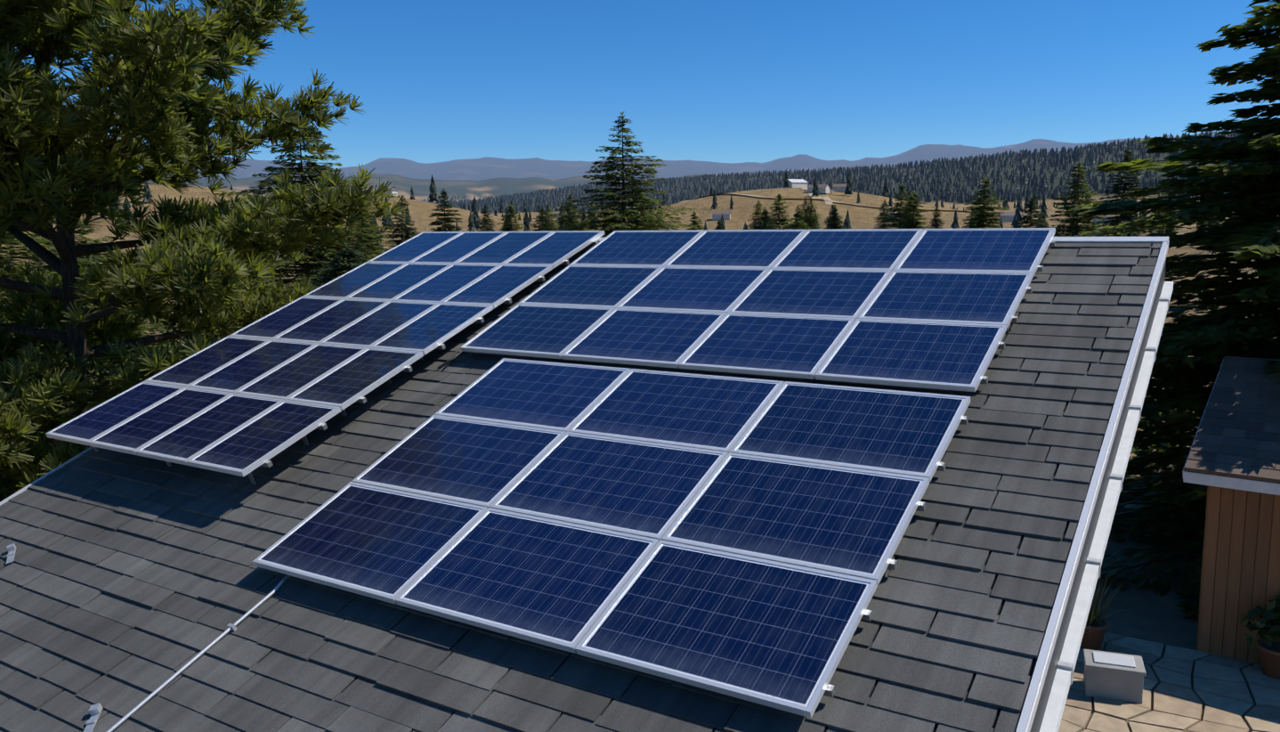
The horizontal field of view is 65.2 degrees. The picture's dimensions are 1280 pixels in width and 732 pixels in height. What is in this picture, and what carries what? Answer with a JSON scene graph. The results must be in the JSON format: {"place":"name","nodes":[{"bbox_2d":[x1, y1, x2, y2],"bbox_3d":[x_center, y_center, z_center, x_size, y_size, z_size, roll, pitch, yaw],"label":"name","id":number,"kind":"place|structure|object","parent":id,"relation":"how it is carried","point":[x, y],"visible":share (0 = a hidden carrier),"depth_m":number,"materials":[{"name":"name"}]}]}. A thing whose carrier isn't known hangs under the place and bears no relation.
{"place":"outdoors","nodes":[
{"label":"outdoors","id":0,"kind":"place"},
{"bbox_2d":[0,131,1274,541],"bbox_3d":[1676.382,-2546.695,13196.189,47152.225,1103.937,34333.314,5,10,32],"label":"grassy hills terrain","id":1,"kind":"structure","parent":0,"point":[479,178],"depth_m":3375.04,"materials":[{"name":"beige plant"}]},
{"bbox_2d":[0,57,66,337],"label":"pine","id":2,"kind":"object","parent":1,"relation":"on","point":[7,238],"visible":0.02,"depth_m":21.19,"materials":[{"name":"green plant"}]},
{"bbox_2d":[0,333,71,502],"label":"fir","id":3,"kind":"object","parent":1,"relation":"on","point":[7,488],"visible":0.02,"depth_m":18.04,"materials":[{"name":"green plant"}]},
{"bbox_2d":[0,208,119,410],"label":"fir","id":4,"kind":"object","parent":1,"relation":"on","point":[6,268],"visible":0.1,"depth_m":25.66,"materials":[{"name":"green plant"}]},
{"bbox_2d":[7,218,181,385],"bbox_3d":[-19.738,-2.063,35.099,7.782,6.937,8.240,5,10,32],"label":"fir","id":5,"kind":"object","parent":1,"relation":"on","point":[92,257],"visible":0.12,"depth_m":34.49,"materials":[{"name":"green plant"}]},
{"bbox_2d":[29,283,183,434],"bbox_3d":[-11.762,0.370,23.018,5.939,4.884,5.915,-6,10,-33],"label":"fir","id":6,"kind":"object","parent":1,"relation":"on","point":[142,328],"depth_m":22.76,"materials":[{"name":"green plant"}]},
{"bbox_2d":[104,258,279,364],"bbox_3d":[-11.282,-0.673,28.053,6.494,5.489,6.764,5,10,32],"label":"fir","id":7,"kind":"object","parent":1,"relation":"on","point":[164,330],"depth_m":27.09,"materials":[{"name":"green plant"}]},
{"bbox_2d":[0,0,407,491],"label":"pine","id":8,"kind":"object","parent":1,"relation":"on","point":[157,73],"visible":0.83,"depth_m":15.15,"materials":[{"name":"green plant"}]},
{"bbox_2d":[186,114,402,331],"bbox_3d":[-15.195,-5.536,44.876,11.126,11.348,11.393,5,10,32],"label":"fir","id":9,"kind":"object","parent":1,"relation":"on","point":[309,260],"visible":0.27,"depth_m":44.37,"materials":[{"name":"green plant"}]},
{"bbox_2d":[308,223,328,263],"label":"fir","id":10,"kind":"object","parent":1,"relation":"on","point":[323,244],"visible":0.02,"depth_m":205.70,"materials":[{"name":"green plant"}]},
{"bbox_2d":[294,246,370,290],"bbox_3d":[-10.507,-1.680,36.636,7.046,5.435,6.718,-4,9,-19],"label":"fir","id":11,"kind":"object","parent":1,"relation":"on","point":[349,264],"visible":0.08,"depth_m":36.06,"materials":[{"name":"green plant"}]},
{"bbox_2d":[344,215,388,262],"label":"fir","id":12,"kind":"object","parent":1,"relation":"on","point":[372,246],"visible":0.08,"depth_m":104.93,"materials":[{"name":"green plant"}]},
{"bbox_2d":[356,215,386,261],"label":"fir","id":13,"kind":"object","parent":1,"relation":"on","point":[378,231],"visible":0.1,"depth_m":132.17,"materials":[{"name":"green plant"}]},
{"bbox_2d":[378,194,419,253],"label":"fir","id":14,"kind":"object","parent":1,"relation":"on","point":[407,234],"visible":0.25,"depth_m":100.79,"materials":[{"name":"green plant"}]},
{"bbox_2d":[429,188,463,231],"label":"fir","id":15,"kind":"object","parent":1,"relation":"on","point":[448,227],"visible":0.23,"depth_m":89.08,"materials":[{"name":"green plant"}]},
{"bbox_2d":[475,203,495,231],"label":"fir","id":16,"kind":"object","parent":1,"relation":"on","point":[483,222],"visible":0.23,"depth_m":204.07,"materials":[{"name":"green plant"}]},
{"bbox_2d":[496,202,524,231],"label":"fir","id":17,"kind":"object","parent":1,"relation":"on","point":[506,224],"visible":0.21,"depth_m":97.99,"materials":[{"name":"green plant"}]},
{"bbox_2d":[528,206,554,231],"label":"fir","id":18,"kind":"object","parent":1,"relation":"on","point":[540,217],"visible":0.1,"depth_m":105.91,"materials":[{"name":"green plant"}]},
{"bbox_2d":[540,202,558,230],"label":"fir","id":19,"kind":"object","parent":1,"relation":"on","point":[550,211],"visible":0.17,"depth_m":275.17,"materials":[{"name":"green plant"}]},
{"bbox_2d":[554,202,566,229],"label":"fir","id":20,"kind":"object","parent":1,"relation":"on","point":[560,223],"visible":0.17,"depth_m":299.36,"materials":[{"name":"green plant"}]},
{"bbox_2d":[557,193,582,230],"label":"fir","id":21,"kind":"object","parent":1,"relation":"on","point":[570,197],"visible":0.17,"depth_m":233.94,"materials":[{"name":"green plant"}]},
{"bbox_2d":[560,207,578,230],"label":"fir","id":22,"kind":"object","parent":1,"relation":"on","point":[569,222],"visible":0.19,"depth_m":215.39,"materials":[{"name":"green plant"}]},
{"bbox_2d":[609,195,627,230],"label":"fir","id":23,"kind":"object","parent":1,"relation":"on","point":[617,218],"visible":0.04,"depth_m":232.61,"materials":[{"name":"green plant"}]},
{"bbox_2d":[64,244,1173,731],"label":"pavilion roof structure","id":24,"kind":"object","parent":1,"relation":"on","point":[1053,697],"visible":0.06,"depth_m":6.14,"materials":[{"name":"wood"}]},
{"bbox_2d":[0,241,1161,731],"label":"roof shingles","id":25,"kind":"object","parent":24,"relation":"on","point":[66,642],"visible":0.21,"depth_m":6.50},
{"bbox_2d":[5,542,291,731],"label":"roof conduit","id":26,"kind":"object","parent":25,"relation":"on","point":[94,710],"visible":0.83,"depth_m":6.42,"materials":[{"name":"silver metal"}]},
{"bbox_2d":[437,350,464,370],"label":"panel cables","id":27,"kind":"object","parent":25,"relation":"on","point":[448,362],"visible":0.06,"depth_m":9.80,"materials":[{"name":"black plastic"}]},
{"bbox_2d":[92,240,1055,696],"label":"mounting rails","id":28,"kind":"object","parent":25,"relation":"on","point":[867,616],"visible":0.1,"depth_m":8.15,"materials":[{"name":"silver metal"}]},
{"bbox_2d":[45,227,1055,717],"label":"solar panel frames","id":29,"kind":"structure","parent":28,"relation":"on","point":[620,589],"depth_m":7.99,"materials":[{"name":"silver metal"}]},
{"bbox_2d":[50,229,1051,706],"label":"solar panels","id":30,"kind":"object","parent":29,"relation":"in","point":[772,630],"visible":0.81,"depth_m":7.71,"materials":[{"name":"blue glass"}]},
{"bbox_2d":[0,236,1169,731],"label":"roof drip edge","id":31,"kind":"object","parent":24,"relation":"on","point":[1050,639],"visible":0.44,"depth_m":6.15,"materials":[{"name":"white metal"}]},
{"bbox_2d":[1057,297,1169,685],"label":"gutter brackets","id":32,"kind":"object","parent":24,"relation":"attached to","point":[1065,664],"visible":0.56,"depth_m":6.66,"materials":[{"name":"white metal"}]},
{"bbox_2d":[545,111,701,237],"bbox_3d":[-0.773,-8.014,57.577,9.162,12.907,9.587,5,10,32],"label":"fir","id":33,"kind":"object","parent":1,"relation":"on","point":[629,212],"visible":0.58,"depth_m":56.65,"materials":[{"name":"green plant"}]},
{"bbox_2d":[627,193,657,229],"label":"fir","id":34,"kind":"object","parent":1,"relation":"on","point":[647,219],"visible":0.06,"depth_m":153.90,"materials":[{"name":"green plant"}]},
{"bbox_2d":[112,129,1258,239],"bbox_3d":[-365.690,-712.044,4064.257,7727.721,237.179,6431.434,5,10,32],"label":"distant forest","id":35,"kind":"object","parent":1,"relation":"on","point":[1096,151],"visible":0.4,"depth_m":2890.07,"materials":[{"name":"green plant"}]},
{"bbox_2d":[686,211,703,229],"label":"fir","id":36,"kind":"object","parent":1,"relation":"on","point":[694,223],"visible":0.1,"depth_m":113.39,"materials":[{"name":"green plant"}]},
{"bbox_2d":[715,220,723,229],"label":"fir","id":37,"kind":"object","parent":1,"relation":"on","point":[718,227],"visible":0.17,"depth_m":308.70,"materials":[{"name":"green plant"}]},
{"bbox_2d":[744,199,763,229],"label":"fir","id":38,"kind":"object","parent":1,"relation":"on","point":[757,212],"visible":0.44,"depth_m":279.17,"materials":[{"name":"green plant"}]},
{"bbox_2d":[752,206,777,229],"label":"fir","id":39,"kind":"object","parent":1,"relation":"on","point":[764,221],"visible":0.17,"depth_m":117.62,"materials":[{"name":"green plant"}]},
{"bbox_2d":[755,212,776,229],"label":"fir","id":40,"kind":"object","parent":1,"relation":"on","point":[766,222],"depth_m":143.56,"materials":[{"name":"green plant"}]},
{"bbox_2d":[767,194,799,229],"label":"fir","id":41,"kind":"object","parent":1,"relation":"on","point":[777,220],"visible":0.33,"depth_m":144.76,"materials":[{"name":"green plant"}]},
{"bbox_2d":[385,178,1198,221],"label":"farm buildings","id":42,"kind":"structure","parent":1,"relation":"on","point":[1008,216],"depth_m":576.93,"materials":[{"name":"beige"}]},
{"bbox_2d":[784,203,812,229],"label":"fir","id":43,"kind":"object","parent":1,"relation":"on","point":[799,225],"visible":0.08,"depth_m":121.99,"materials":[{"name":"green plant"}]},
{"bbox_2d":[793,197,818,226],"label":"fir","id":44,"kind":"object","parent":1,"relation":"on","point":[803,209],"visible":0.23,"depth_m":313.86,"materials":[{"name":"green plant"}]},
{"bbox_2d":[799,196,824,229],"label":"fir","id":45,"kind":"object","parent":1,"relation":"on","point":[812,216],"visible":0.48,"depth_m":292.36,"materials":[{"name":"green plant"}]},
{"bbox_2d":[822,204,843,229],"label":"fir","id":46,"kind":"object","parent":1,"relation":"on","point":[834,206],"visible":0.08,"depth_m":252.99,"materials":[{"name":"green plant"}]},
{"bbox_2d":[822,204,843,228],"bbox_3d":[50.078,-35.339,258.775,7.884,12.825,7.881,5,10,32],"label":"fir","id":47,"kind":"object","parent":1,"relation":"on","point":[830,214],"visible":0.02,"depth_m":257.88,"materials":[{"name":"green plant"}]},
{"bbox_2d":[824,207,846,229],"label":"fir","id":48,"kind":"object","parent":1,"relation":"on","point":[836,220],"visible":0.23,"depth_m":114.54,"materials":[{"name":"green plant"}]},
{"bbox_2d":[873,199,892,228],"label":"fir","id":49,"kind":"object","parent":1,"relation":"on","point":[883,225],"visible":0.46,"depth_m":255.62,"materials":[{"name":"green plant"}]},
{"bbox_2d":[881,183,918,228],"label":"fir","id":50,"kind":"object","parent":1,"relation":"on","point":[897,207],"visible":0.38,"depth_m":129.53,"materials":[{"name":"green plant"}]},
{"bbox_2d":[896,189,924,228],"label":"fir","id":51,"kind":"object","parent":1,"relation":"on","point":[910,194],"visible":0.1,"depth_m":209.11,"materials":[{"name":"green plant"}]},
{"bbox_2d":[894,190,932,229],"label":"fir","id":52,"kind":"object","parent":1,"relation":"on","point":[910,223],"visible":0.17,"depth_m":95.21,"materials":[{"name":"green plant"}]},
{"bbox_2d":[927,204,945,228],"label":"fir","id":53,"kind":"object","parent":1,"relation":"on","point":[935,223],"visible":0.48,"depth_m":290.18,"materials":[{"name":"green plant"}]},
{"bbox_2d":[965,193,991,228],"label":"fir","id":54,"kind":"object","parent":1,"relation":"on","point":[976,211],"visible":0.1,"depth_m":280.60,"materials":[{"name":"green plant"}]},
{"bbox_2d":[962,173,1009,228],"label":"fir","id":55,"kind":"object","parent":1,"relation":"on","point":[983,219],"visible":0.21,"depth_m":83.88,"materials":[{"name":"green plant"}]},
{"bbox_2d":[1011,194,1048,227],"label":"fir","id":56,"kind":"object","parent":1,"relation":"on","point":[1032,222],"visible":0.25,"depth_m":101.08,"materials":[{"name":"green plant"}]},
{"bbox_2d":[1037,212,1050,227],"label":"fir","id":57,"kind":"object","parent":1,"relation":"on","point":[1042,217],"visible":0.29,"depth_m":295.12,"materials":[{"name":"green plant"}]},
{"bbox_2d":[1048,162,1108,236],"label":"fir","id":58,"kind":"object","parent":1,"relation":"on","point":[1069,229],"visible":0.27,"depth_m":72.32,"materials":[{"name":"green plant"}]},
{"bbox_2d":[1108,197,1141,235],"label":"fir","id":59,"kind":"object","parent":1,"relation":"on","point":[1137,234],"visible":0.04,"depth_m":157.79,"materials":[{"name":"green plant"}]},
{"bbox_2d":[1089,146,1162,236],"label":"fir","id":60,"kind":"object","parent":1,"relation":"on","point":[1119,187],"visible":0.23,"depth_m":110.53,"materials":[{"name":"green plant"}]},
{"bbox_2d":[1145,195,1166,235],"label":"fir","id":61,"kind":"object","parent":1,"relation":"on","point":[1158,228],"visible":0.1,"depth_m":219.66,"materials":[{"name":"green plant"}]},
{"bbox_2d":[1153,211,1182,234],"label":"fir","id":62,"kind":"object","parent":1,"relation":"on","point":[1171,230],"visible":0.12,"depth_m":274.80,"materials":[{"name":"green plant"}]},
{"bbox_2d":[1128,343,1209,476],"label":"yard shrubs","id":63,"kind":"object","parent":1,"relation":"on","point":[1149,449],"depth_m":22.38,"materials":[{"name":"green plant"}]},
{"bbox_2d":[1067,0,1279,619],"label":"fir","id":64,"kind":"object","parent":1,"relation":"on","point":[1245,233],"visible":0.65,"depth_m":16.22,"materials":[{"name":"green plant"}]},
{"bbox_2d":[1189,222,1207,247],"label":"fir","id":65,"kind":"object","parent":1,"relation":"on","point":[1198,228],"visible":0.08,"depth_m":254.29,"materials":[{"name":"green plant"}]},
{"bbox_2d":[1200,217,1220,254],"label":"fir","id":66,"kind":"object","parent":1,"relation":"on","point":[1211,226],"visible":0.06,"depth_m":212.72,"materials":[{"name":"green plant"}]},
{"bbox_2d":[15,0,1279,168],"label":"sky","id":67,"kind":"structure","parent":0,"point":[721,81],"materials":[{"name":"blue"}]},
{"bbox_2d":[638,186,1183,236],"bbox_3d":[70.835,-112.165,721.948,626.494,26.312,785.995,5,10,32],"label":"dirt roads","id":68,"kind":"structure","parent":0,"point":[827,199],"depth_m":565.35,"materials":[{"name":"beige soil"}]},
{"bbox_2d":[1058,531,1279,731],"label":"flagstone paving","id":69,"kind":"structure","parent":0,"point":[1187,686],"depth_m":12.52,"materials":[{"name":"stone"}]},
{"bbox_2d":[1079,562,1131,649],"bbox_3d":[6.016,3.187,13.455,1.565,1.217,1.294,-7,10,-34],"label":"potted plant","id":70,"kind":"object","parent":69,"relation":"on","point":[1096,627],"visible":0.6,"depth_m":13.37,"materials":[{"name":"plant"}]},
{"bbox_2d":[1083,648,1146,703],"bbox_3d":[5.773,3.774,12.209,0.660,0.432,0.490,2,9,20],"label":"utility box","id":71,"kind":"object","parent":69,"relation":"on","point":[1113,676],"visible":1,"depth_m":12.03,"materials":[{"name":"concrete"}]},
{"bbox_2d":[1096,528,1146,582],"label":"ornamental grass","id":72,"kind":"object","parent":69,"relation":"on","point":[1106,551],"depth_m":15.48,"materials":[{"name":"plant"}]},
{"bbox_2d":[1182,356,1279,664],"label":"garden shed","id":73,"kind":"structure","parent":69,"relation":"on","point":[1234,453],"depth_m":13.00,"materials":[{"name":"brown wood"}]},
{"bbox_2d":[1239,593,1279,679],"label":"potted bush","id":74,"kind":"object","parent":69,"relation":"on","point":[1267,646],"visible":0.98,"depth_m":12.53,"materials":[{"name":"green plant"}]}
]}

